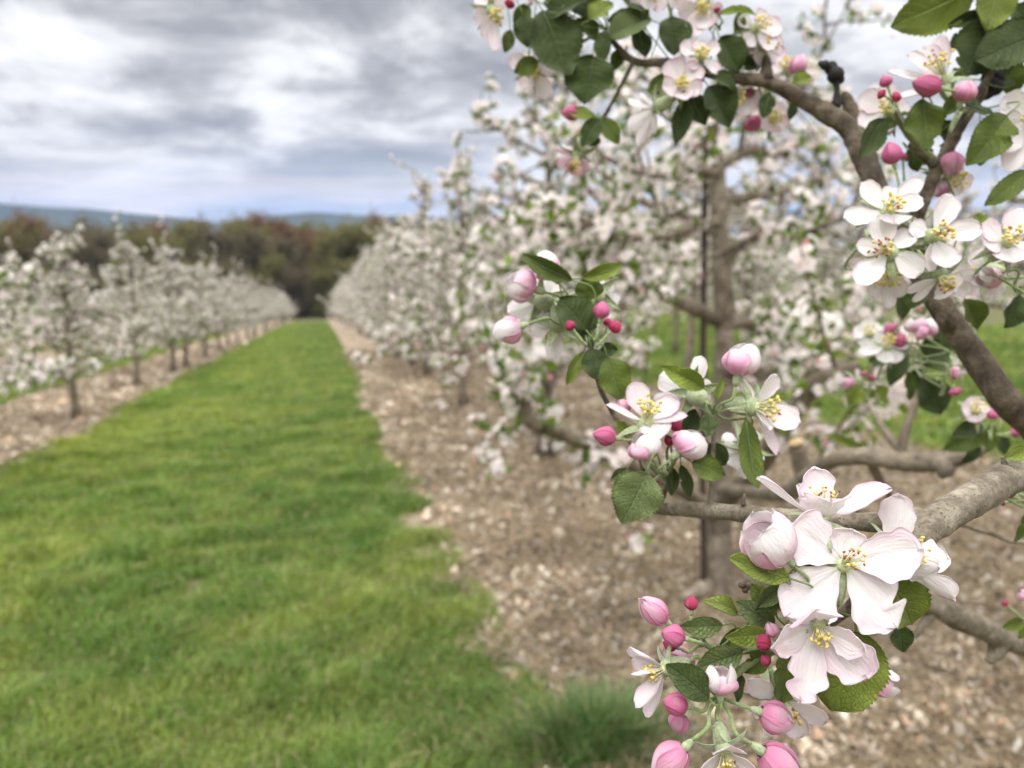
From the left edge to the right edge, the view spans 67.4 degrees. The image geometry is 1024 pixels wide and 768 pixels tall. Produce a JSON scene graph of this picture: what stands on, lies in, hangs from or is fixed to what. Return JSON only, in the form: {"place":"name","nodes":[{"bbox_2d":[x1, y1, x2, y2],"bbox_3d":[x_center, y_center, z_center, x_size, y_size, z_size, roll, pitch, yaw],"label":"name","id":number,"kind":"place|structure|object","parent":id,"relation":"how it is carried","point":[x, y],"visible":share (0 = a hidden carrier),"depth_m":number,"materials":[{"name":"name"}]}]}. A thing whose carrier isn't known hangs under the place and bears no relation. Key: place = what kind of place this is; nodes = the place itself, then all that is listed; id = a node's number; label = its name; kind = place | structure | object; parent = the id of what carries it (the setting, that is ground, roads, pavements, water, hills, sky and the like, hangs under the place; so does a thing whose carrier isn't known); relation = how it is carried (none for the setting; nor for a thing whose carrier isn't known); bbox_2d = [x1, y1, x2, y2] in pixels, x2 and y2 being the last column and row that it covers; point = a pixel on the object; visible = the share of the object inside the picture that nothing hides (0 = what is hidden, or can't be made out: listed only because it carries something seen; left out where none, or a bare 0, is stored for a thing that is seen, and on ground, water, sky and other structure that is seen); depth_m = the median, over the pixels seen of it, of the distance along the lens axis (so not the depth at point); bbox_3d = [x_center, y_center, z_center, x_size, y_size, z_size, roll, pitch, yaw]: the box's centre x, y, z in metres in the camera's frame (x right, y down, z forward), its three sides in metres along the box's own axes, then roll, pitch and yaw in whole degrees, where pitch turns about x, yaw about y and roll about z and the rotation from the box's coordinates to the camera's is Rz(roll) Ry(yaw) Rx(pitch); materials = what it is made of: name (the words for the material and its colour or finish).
{"place":"outdoors","nodes":[
{"label":"outdoors","id":0,"kind":"place"},
{"bbox_2d":[0,203,1014,251],"bbox_3d":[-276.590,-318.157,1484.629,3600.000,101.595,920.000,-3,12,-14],"label":"hills","id":1,"kind":"structure","parent":0,"point":[65,216],"depth_m":1295.38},
{"bbox_2d":[0,249,1023,767],"bbox_3d":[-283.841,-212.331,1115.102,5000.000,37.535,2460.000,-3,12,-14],"label":"ground","id":2,"kind":"structure","parent":0,"point":[996,315],"depth_m":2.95,"materials":[{"name":"green plant"}]},
{"bbox_2d":[0,216,47,270],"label":"woodland tree","id":3,"kind":"object","parent":2,"relation":"on","point":[5,242],"visible":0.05,"depth_m":81.47,"materials":[{"name":"green plant"}]},
{"bbox_2d":[0,203,54,232],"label":"woodland tree","id":4,"kind":"object","parent":2,"relation":"on","point":[1,226],"visible":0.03,"depth_m":90.44,"materials":[{"name":"green plant"}]},
{"bbox_2d":[3,251,55,323],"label":"woodland shrub","id":5,"kind":"object","parent":2,"relation":"on","point":[28,299],"visible":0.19,"depth_m":73.55,"materials":[{"name":"green plant"}]},
{"bbox_2d":[0,212,76,298],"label":"woodland tree","id":6,"kind":"object","parent":2,"relation":"on","point":[23,242],"visible":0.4,"depth_m":79.19,"materials":[{"name":"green plant"}]},
{"bbox_2d":[0,198,77,270],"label":"woodland tree","id":7,"kind":"object","parent":2,"relation":"on","point":[27,221],"visible":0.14,"depth_m":80.29,"materials":[{"name":"green plant"}]},
{"bbox_2d":[18,220,92,295],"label":"woodland tree","id":8,"kind":"object","parent":2,"relation":"on","point":[44,261],"visible":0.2,"depth_m":78.18,"materials":[{"name":"green plant"}]},
{"bbox_2d":[68,263,103,300],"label":"woodland shrub","id":9,"kind":"object","parent":2,"relation":"on","point":[90,291],"visible":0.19,"depth_m":75.52,"materials":[{"name":"green plant"}]},
{"bbox_2d":[62,224,113,303],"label":"woodland tree","id":10,"kind":"object","parent":2,"relation":"on","point":[91,253],"visible":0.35,"depth_m":79.93,"materials":[{"name":"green plant"}]},
{"bbox_2d":[63,210,117,257],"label":"woodland tree","id":11,"kind":"object","parent":2,"relation":"on","point":[86,223],"visible":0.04,"depth_m":90.28,"materials":[{"name":"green plant"}]},
{"bbox_2d":[72,215,127,277],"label":"woodland tree","id":12,"kind":"object","parent":2,"relation":"on","point":[102,234],"visible":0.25,"depth_m":84.21,"materials":[{"name":"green plant"}]},
{"bbox_2d":[95,252,150,300],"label":"woodland shrub","id":13,"kind":"object","parent":2,"relation":"on","point":[119,263],"visible":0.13,"depth_m":75.19,"materials":[{"name":"green plant"}]},
{"bbox_2d":[94,215,153,258],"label":"woodland tree","id":14,"kind":"object","parent":2,"relation":"on","point":[133,228],"visible":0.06,"depth_m":87.70,"materials":[{"name":"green plant"}]},
{"bbox_2d":[6,322,242,367],"bbox_3d":[-16.882,-2.131,35.652,2.378,8.032,82.800,-3,12,-14],"label":"ground mulch strip","id":15,"kind":"object","parent":2,"relation":"on","point":[44,355],"visible":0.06,"depth_m":23.54,"materials":[{"name":"wood"}]},
{"bbox_2d":[0,238,73,361],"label":"apple tree","id":16,"kind":"object","parent":15,"relation":"on","point":[8,266],"visible":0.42,"depth_m":20.07,"materials":[{"name":"white plant"}]},
{"bbox_2d":[20,275,73,354],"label":"apple tree","id":17,"kind":"object","parent":15,"relation":"on","point":[52,300],"visible":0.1,"depth_m":23.12,"materials":[{"name":"white plant"}]},
{"bbox_2d":[57,273,123,339],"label":"apple tree","id":18,"kind":"object","parent":15,"relation":"on","point":[81,294],"visible":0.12,"depth_m":26.25,"materials":[{"name":"white plant"}]},
{"bbox_2d":[96,283,132,344],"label":"apple tree","id":19,"kind":"object","parent":15,"relation":"on","point":[108,289],"visible":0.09,"depth_m":29.28,"materials":[{"name":"white plant"}]},
{"bbox_2d":[101,216,183,279],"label":"woodland tree","id":20,"kind":"object","parent":2,"relation":"on","point":[138,242],"visible":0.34,"depth_m":80.59,"materials":[{"name":"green plant"}]},
{"bbox_2d":[0,320,292,478],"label":"ground mulch strip","id":21,"kind":"object","parent":2,"relation":"on","point":[242,336],"visible":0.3,"depth_m":10.67,"materials":[{"name":"wood"}]},
{"bbox_2d":[0,251,102,393],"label":"apple tree","id":22,"kind":"object","parent":21,"relation":"on","point":[30,377],"visible":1,"depth_m":6.00,"materials":[{"name":"white plant"}]},
{"bbox_2d":[0,224,154,419],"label":"apple tree","id":23,"kind":"object","parent":21,"relation":"on","point":[60,251],"visible":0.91,"depth_m":9.00,"materials":[{"name":"white plant"}]},
{"bbox_2d":[57,208,193,384],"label":"apple tree","id":24,"kind":"object","parent":21,"relation":"on","point":[134,283],"visible":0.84,"depth_m":12.97,"materials":[{"name":"white plant"}]},
{"bbox_2d":[112,216,222,372],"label":"apple tree","id":25,"kind":"object","parent":21,"relation":"on","point":[164,255],"visible":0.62,"depth_m":15.43,"materials":[{"name":"white plant"}]},
{"bbox_2d":[119,249,239,365],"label":"apple tree","id":26,"kind":"object","parent":21,"relation":"on","point":[199,324],"visible":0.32,"depth_m":16.92,"materials":[{"name":"white plant"}]},
{"bbox_2d":[131,251,245,357],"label":"apple tree","id":27,"kind":"object","parent":21,"relation":"on","point":[207,285],"visible":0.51,"depth_m":19.91,"materials":[{"name":"white plant"}]},
{"bbox_2d":[186,243,258,350],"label":"apple tree","id":28,"kind":"object","parent":21,"relation":"on","point":[222,282],"visible":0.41,"depth_m":22.73,"materials":[{"name":"white plant"}]},
{"bbox_2d":[206,274,254,346],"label":"apple tree","id":29,"kind":"object","parent":21,"relation":"on","point":[229,280],"visible":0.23,"depth_m":25.47,"materials":[{"name":"white plant"}]},
{"bbox_2d":[216,259,274,341],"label":"apple tree","id":30,"kind":"object","parent":21,"relation":"on","point":[234,278],"visible":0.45,"depth_m":28.64,"materials":[{"name":"white plant"}]},
{"bbox_2d":[229,275,280,335],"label":"apple tree","id":31,"kind":"object","parent":21,"relation":"on","point":[252,284],"visible":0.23,"depth_m":34.57,"materials":[{"name":"white plant"}]},
{"bbox_2d":[229,261,283,338],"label":"apple tree","id":32,"kind":"object","parent":21,"relation":"on","point":[242,280],"visible":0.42,"depth_m":31.76,"materials":[{"name":"white plant"}]},
{"bbox_2d":[248,278,278,333],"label":"apple tree","id":33,"kind":"object","parent":21,"relation":"on","point":[265,303],"visible":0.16,"depth_m":37.23,"materials":[{"name":"white plant"}]},
{"bbox_2d":[257,276,287,331],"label":"apple tree","id":34,"kind":"object","parent":21,"relation":"on","point":[267,301],"visible":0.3,"depth_m":40.61,"materials":[{"name":"white plant"}]},
{"bbox_2d":[269,279,286,326],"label":"apple tree","id":35,"kind":"object","parent":21,"relation":"on","point":[274,293],"visible":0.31,"depth_m":49.30,"materials":[{"name":"white plant"}]},
{"bbox_2d":[0,340,1023,767],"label":"ground wood chips","id":36,"kind":"object","parent":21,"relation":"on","point":[958,736],"visible":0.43,"depth_m":3.73,"materials":[{"name":"beige wood"}]},
{"bbox_2d":[137,213,170,242],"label":"woodland tree","id":37,"kind":"object","parent":2,"relation":"on","point":[158,228],"visible":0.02,"depth_m":93.49,"materials":[{"name":"brown plant"}]},
{"bbox_2d":[138,253,181,311],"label":"woodland shrub","id":38,"kind":"object","parent":2,"relation":"on","point":[156,265],"visible":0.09,"depth_m":75.13,"materials":[{"name":"green plant"}]},
{"bbox_2d":[144,223,199,274],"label":"woodland tree","id":39,"kind":"object","parent":2,"relation":"on","point":[170,244],"visible":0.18,"depth_m":83.41,"materials":[{"name":"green plant"}]},
{"bbox_2d":[162,204,216,292],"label":"woodland tree","id":40,"kind":"object","parent":2,"relation":"on","point":[186,229],"visible":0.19,"depth_m":87.42,"materials":[{"name":"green plant"}]},
{"bbox_2d":[180,251,217,293],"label":"woodland shrub","id":41,"kind":"object","parent":2,"relation":"on","point":[205,264],"visible":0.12,"depth_m":76.86,"materials":[{"name":"green plant"}]},
{"bbox_2d":[180,215,234,289],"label":"woodland tree","id":42,"kind":"object","parent":2,"relation":"on","point":[209,236],"visible":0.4,"depth_m":83.23,"materials":[{"name":"brown plant"}]},
{"bbox_2d":[199,226,257,278],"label":"woodland tree","id":43,"kind":"object","parent":2,"relation":"on","point":[228,248],"visible":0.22,"depth_m":83.15,"materials":[{"name":"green plant"}]},
{"bbox_2d":[208,254,248,318],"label":"woodland shrub","id":44,"kind":"object","parent":2,"relation":"on","point":[222,274],"visible":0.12,"depth_m":77.78,"materials":[{"name":"green plant"}]},
{"bbox_2d":[214,255,252,318],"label":"woodland shrub","id":45,"kind":"object","parent":2,"relation":"on","point":[237,271],"visible":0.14,"depth_m":77.92,"materials":[{"name":"green plant"}]},
{"bbox_2d":[217,215,280,298],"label":"woodland tree","id":46,"kind":"object","parent":2,"relation":"on","point":[255,248],"visible":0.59,"depth_m":81.99,"materials":[{"name":"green plant"}]},
{"bbox_2d":[227,212,277,288],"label":"woodland tree","id":47,"kind":"object","parent":2,"relation":"on","point":[263,229],"visible":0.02,"depth_m":88.93,"materials":[{"name":"brown plant"}]},
{"bbox_2d":[246,266,281,319],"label":"woodland shrub","id":48,"kind":"object","parent":2,"relation":"on","point":[263,280],"visible":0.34,"depth_m":78.94,"materials":[{"name":"green plant"}]},
{"bbox_2d":[241,207,287,281],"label":"woodland tree","id":49,"kind":"object","parent":2,"relation":"on","point":[258,220],"visible":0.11,"depth_m":95.32,"materials":[{"name":"brown plant"}]},
{"bbox_2d":[245,247,309,318],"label":"woodland shrub","id":50,"kind":"object","parent":2,"relation":"on","point":[270,263],"visible":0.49,"depth_m":79.91,"materials":[{"name":"green plant"}]},
{"bbox_2d":[266,230,310,284],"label":"woodland tree","id":51,"kind":"object","parent":2,"relation":"on","point":[302,244],"visible":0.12,"depth_m":90.14,"materials":[{"name":"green plant"}]},
{"bbox_2d":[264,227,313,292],"bbox_3d":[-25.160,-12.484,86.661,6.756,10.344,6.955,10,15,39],"label":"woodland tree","id":52,"kind":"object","parent":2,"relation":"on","point":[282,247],"visible":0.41,"depth_m":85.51,"materials":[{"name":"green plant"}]},
{"bbox_2d":[260,209,318,290],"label":"woodland tree","id":53,"kind":"object","parent":2,"relation":"on","point":[281,230],"visible":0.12,"depth_m":94.98,"materials":[{"name":"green plant"}]},
{"bbox_2d":[274,257,309,318],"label":"woodland shrub","id":54,"kind":"object","parent":2,"relation":"on","point":[288,281],"visible":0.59,"depth_m":80.28,"materials":[{"name":"green plant"}]},
{"bbox_2d":[276,206,318,284],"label":"woodland tree","id":55,"kind":"object","parent":2,"relation":"on","point":[308,225],"visible":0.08,"depth_m":97.41,"materials":[{"name":"brown plant"}]},
{"bbox_2d":[283,264,321,318],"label":"woodland shrub","id":56,"kind":"object","parent":2,"relation":"on","point":[305,311],"visible":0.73,"depth_m":80.92,"materials":[{"name":"green plant"}]},
{"bbox_2d":[293,226,325,315],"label":"woodland tree","id":57,"kind":"object","parent":2,"relation":"on","point":[308,238],"visible":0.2,"depth_m":92.62,"materials":[{"name":"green plant"}]},
{"bbox_2d":[304,261,335,317],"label":"woodland shrub","id":58,"kind":"object","parent":2,"relation":"on","point":[320,278],"visible":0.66,"depth_m":81.20,"materials":[{"name":"green plant"}]},
{"bbox_2d":[301,216,350,317],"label":"woodland tree","id":59,"kind":"object","parent":2,"relation":"on","point":[329,243],"visible":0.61,"depth_m":83.73,"materials":[{"name":"green plant"}]},
{"bbox_2d":[308,222,349,278],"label":"woodland tree","id":60,"kind":"object","parent":2,"relation":"on","point":[321,245],"visible":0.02,"depth_m":90.11,"materials":[{"name":"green plant"}]},
{"bbox_2d":[317,252,358,317],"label":"woodland shrub","id":61,"kind":"object","parent":2,"relation":"on","point":[344,267],"visible":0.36,"depth_m":79.49,"materials":[{"name":"green plant"}]},
{"bbox_2d":[314,208,373,268],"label":"woodland tree","id":62,"kind":"object","parent":2,"relation":"on","point":[350,240],"visible":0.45,"depth_m":84.57,"materials":[{"name":"green plant"}]},
{"bbox_2d":[342,216,388,264],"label":"woodland tree","id":63,"kind":"object","parent":2,"relation":"on","point":[372,243],"visible":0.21,"depth_m":86.22,"materials":[{"name":"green plant"}]},
{"bbox_2d":[363,202,399,229],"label":"woodland tree","id":64,"kind":"object","parent":2,"relation":"on","point":[375,220],"visible":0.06,"depth_m":97.67,"materials":[{"name":"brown plant"}]},
{"bbox_2d":[370,208,417,258],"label":"woodland tree","id":65,"kind":"object","parent":2,"relation":"on","point":[383,229],"visible":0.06,"depth_m":87.02,"materials":[{"name":"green plant"}]},
{"bbox_2d":[587,210,653,345],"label":"apple tree","id":66,"kind":"object","parent":2,"relation":"on","point":[634,312],"visible":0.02,"depth_m":20.75,"materials":[{"name":"white plant"}]},
{"bbox_2d":[326,318,1023,767],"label":"ground mulch strip","id":67,"kind":"object","parent":2,"relation":"on","point":[350,338],"visible":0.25,"depth_m":3.86,"materials":[{"name":"wood"}]},
{"bbox_2d":[330,256,379,334],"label":"apple tree","id":68,"kind":"object","parent":67,"relation":"on","point":[346,305],"visible":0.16,"depth_m":32.95,"materials":[{"name":"white plant"}]},
{"bbox_2d":[316,244,399,338],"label":"apple tree","id":69,"kind":"object","parent":67,"relation":"on","point":[366,252],"visible":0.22,"depth_m":26.88,"materials":[{"name":"white plant"}]},
{"bbox_2d":[340,260,380,337],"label":"apple tree","id":70,"kind":"object","parent":67,"relation":"on","point":[346,325],"visible":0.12,"depth_m":30.28,"materials":[{"name":"white plant"}]},
{"bbox_2d":[330,241,402,345],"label":"apple tree","id":71,"kind":"object","parent":67,"relation":"on","point":[365,282],"visible":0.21,"depth_m":23.64,"materials":[{"name":"white plant"}]},
{"bbox_2d":[343,215,430,356],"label":"apple tree","id":72,"kind":"object","parent":67,"relation":"on","point":[374,279],"visible":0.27,"depth_m":18.05,"materials":[{"name":"white plant"}]},
{"bbox_2d":[350,228,430,350],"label":"apple tree","id":73,"kind":"object","parent":67,"relation":"on","point":[369,283],"visible":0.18,"depth_m":20.89,"materials":[{"name":"white plant"}]},
{"bbox_2d":[361,217,477,366],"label":"apple tree","id":74,"kind":"object","parent":67,"relation":"on","point":[381,302],"visible":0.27,"depth_m":15.40,"materials":[{"name":"white plant"}]},
{"bbox_2d":[366,153,486,375],"bbox_3d":[-1.365,-1.955,13.209,2.415,3.818,2.550,-10,15,-40],"label":"apple tree","id":75,"kind":"object","parent":67,"relation":"on","point":[421,215],"visible":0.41,"depth_m":13.13,"materials":[{"name":"white plant"}]},
{"bbox_2d":[357,140,526,406],"bbox_3d":[-0.590,-1.315,9.396,2.621,3.268,2.209,3,12,12],"label":"apple tree","id":76,"kind":"object","parent":67,"relation":"on","point":[472,219],"visible":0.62,"depth_m":9.20,"materials":[{"name":"white plant"}]},
{"bbox_2d":[351,26,708,459],"bbox_3d":[0.334,-1.105,5.910,2.881,3.591,2.428,-7,14,-32],"label":"apple tree","id":77,"kind":"object","parent":67,"relation":"on","point":[550,159],"visible":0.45,"depth_m":5.82,"materials":[{"name":"white plant"}]},
{"bbox_2d":[429,665,754,767],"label":"grass tuft","id":78,"kind":"object","parent":67,"relation":"on","point":[595,724],"visible":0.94,"depth_m":2.19,"materials":[{"name":"green plant"}]},
{"bbox_2d":[699,135,708,580],"bbox_3d":[0.830,-0.035,3.332,0.037,2.052,0.419,0,12,1],"label":"tree stake","id":79,"kind":"object","parent":67,"relation":"on","point":[702,413],"visible":0.5,"depth_m":3.31,"materials":[{"name":"metal"}]},
{"bbox_2d":[448,0,993,602],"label":"apple tree","id":80,"kind":"object","parent":67,"relation":"on","point":[768,330],"visible":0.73,"depth_m":2.92,"materials":[{"name":"white plant"}]},
{"bbox_2d":[469,0,1023,767],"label":"apple tree","id":81,"kind":"object","parent":67,"relation":"on","point":[887,576],"visible":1,"depth_m":0.37,"materials":[{"name":"white plant"}]},
{"bbox_2d":[639,194,730,352],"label":"apple tree","id":82,"kind":"object","parent":2,"relation":"on","point":[676,329],"visible":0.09,"depth_m":17.48,"materials":[{"name":"white plant"}]},
{"bbox_2d":[390,333,1023,577],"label":"ground mulch strip","id":83,"kind":"object","parent":2,"relation":"on","point":[958,469],"visible":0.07,"depth_m":5.35,"materials":[{"name":"wood"}]},
{"bbox_2d":[408,217,481,333],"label":"apple tree","id":84,"kind":"object","parent":83,"relation":"on","point":[449,239],"visible":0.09,"depth_m":26.95,"materials":[{"name":"white plant"}]},
{"bbox_2d":[418,221,493,311],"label":"apple tree","id":85,"kind":"object","parent":83,"relation":"on","point":[467,251],"visible":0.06,"depth_m":24.00,"materials":[{"name":"white plant"}]},
{"bbox_2d":[448,200,516,310],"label":"apple tree","id":86,"kind":"object","parent":83,"relation":"on","point":[486,220],"visible":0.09,"depth_m":20.87,"materials":[{"name":"white plant"}]},
{"bbox_2d":[446,200,526,307],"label":"apple tree","id":87,"kind":"object","parent":83,"relation":"on","point":[508,243],"visible":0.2,"depth_m":18.16,"materials":[{"name":"white plant"}]},
{"bbox_2d":[478,168,643,316],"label":"apple tree","id":88,"kind":"object","parent":83,"relation":"on","point":[555,183],"visible":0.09,"depth_m":14.80,"materials":[{"name":"white plant"}]},
{"bbox_2d":[491,165,682,339],"bbox_3d":[1.482,-1.848,12.523,2.851,3.601,2.432,8,14,33],"label":"apple tree","id":89,"kind":"object","parent":83,"relation":"on","point":[595,252],"visible":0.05,"depth_m":12.38,"materials":[{"name":"white plant"}]},
{"bbox_2d":[587,122,818,399],"bbox_3d":[2.209,-1.671,9.334,2.618,3.876,3.069,1,12,5],"label":"apple tree","id":90,"kind":"object","parent":83,"relation":"on","point":[742,263],"visible":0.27,"depth_m":9.13,"materials":[{"name":"white plant"}]},
{"bbox_2d":[663,163,825,342],"bbox_3d":[4.470,-2.311,14.607,3.110,3.928,2.653,1,12,7],"label":"apple tree","id":91,"kind":"object","parent":2,"relation":"on","point":[753,275],"visible":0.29,"depth_m":14.45,"materials":[{"name":"white plant"}]},
{"bbox_2d":[733,222,799,340],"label":"apple tree","id":92,"kind":"object","parent":2,"relation":"on","point":[738,286],"visible":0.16,"depth_m":20.84,"materials":[{"name":"white plant"}]},
{"bbox_2d":[768,212,845,333],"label":"apple tree","id":93,"kind":"object","parent":2,"relation":"on","point":[833,289],"visible":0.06,"depth_m":24.21,"materials":[{"name":"white plant"}]},
{"bbox_2d":[764,189,895,321],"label":"apple tree","id":94,"kind":"object","parent":2,"relation":"on","point":[831,246],"visible":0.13,"depth_m":17.81,"materials":[{"name":"white plant"}]},
{"bbox_2d":[758,148,932,348],"bbox_3d":[5.114,-2.053,11.650,2.596,3.967,2.613,2,12,11],"label":"apple tree","id":95,"kind":"object","parent":2,"relation":"on","point":[840,233],"visible":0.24,"depth_m":11.53,"materials":[{"name":"white plant"}]},
{"bbox_2d":[826,166,1004,331],"bbox_3d":[7.860,-2.377,15.014,2.569,3.804,3.012,-6,13,-26],"label":"apple tree","id":96,"kind":"object","parent":2,"relation":"on","point":[929,209],"visible":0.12,"depth_m":14.72,"materials":[{"name":"white plant"}]},
{"bbox_2d":[902,190,986,299],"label":"apple tree","id":97,"kind":"object","parent":2,"relation":"on","point":[966,198],"visible":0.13,"depth_m":18.41,"materials":[{"name":"white plant"}]},
{"bbox_2d":[875,159,1023,311],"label":"apple tree","id":98,"kind":"object","parent":2,"relation":"on","point":[994,300],"visible":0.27,"depth_m":8.44,"materials":[{"name":"white plant"}]},
{"bbox_2d":[960,205,1023,285],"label":"apple tree","id":99,"kind":"object","parent":2,"relation":"on","point":[1009,280],"visible":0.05,"depth_m":12.77,"materials":[{"name":"white plant"}]},
{"bbox_2d":[0,0,1023,221],"label":"sky","id":100,"kind":"structure","parent":0,"point":[146,107],"materials":[{"name":"grey"}]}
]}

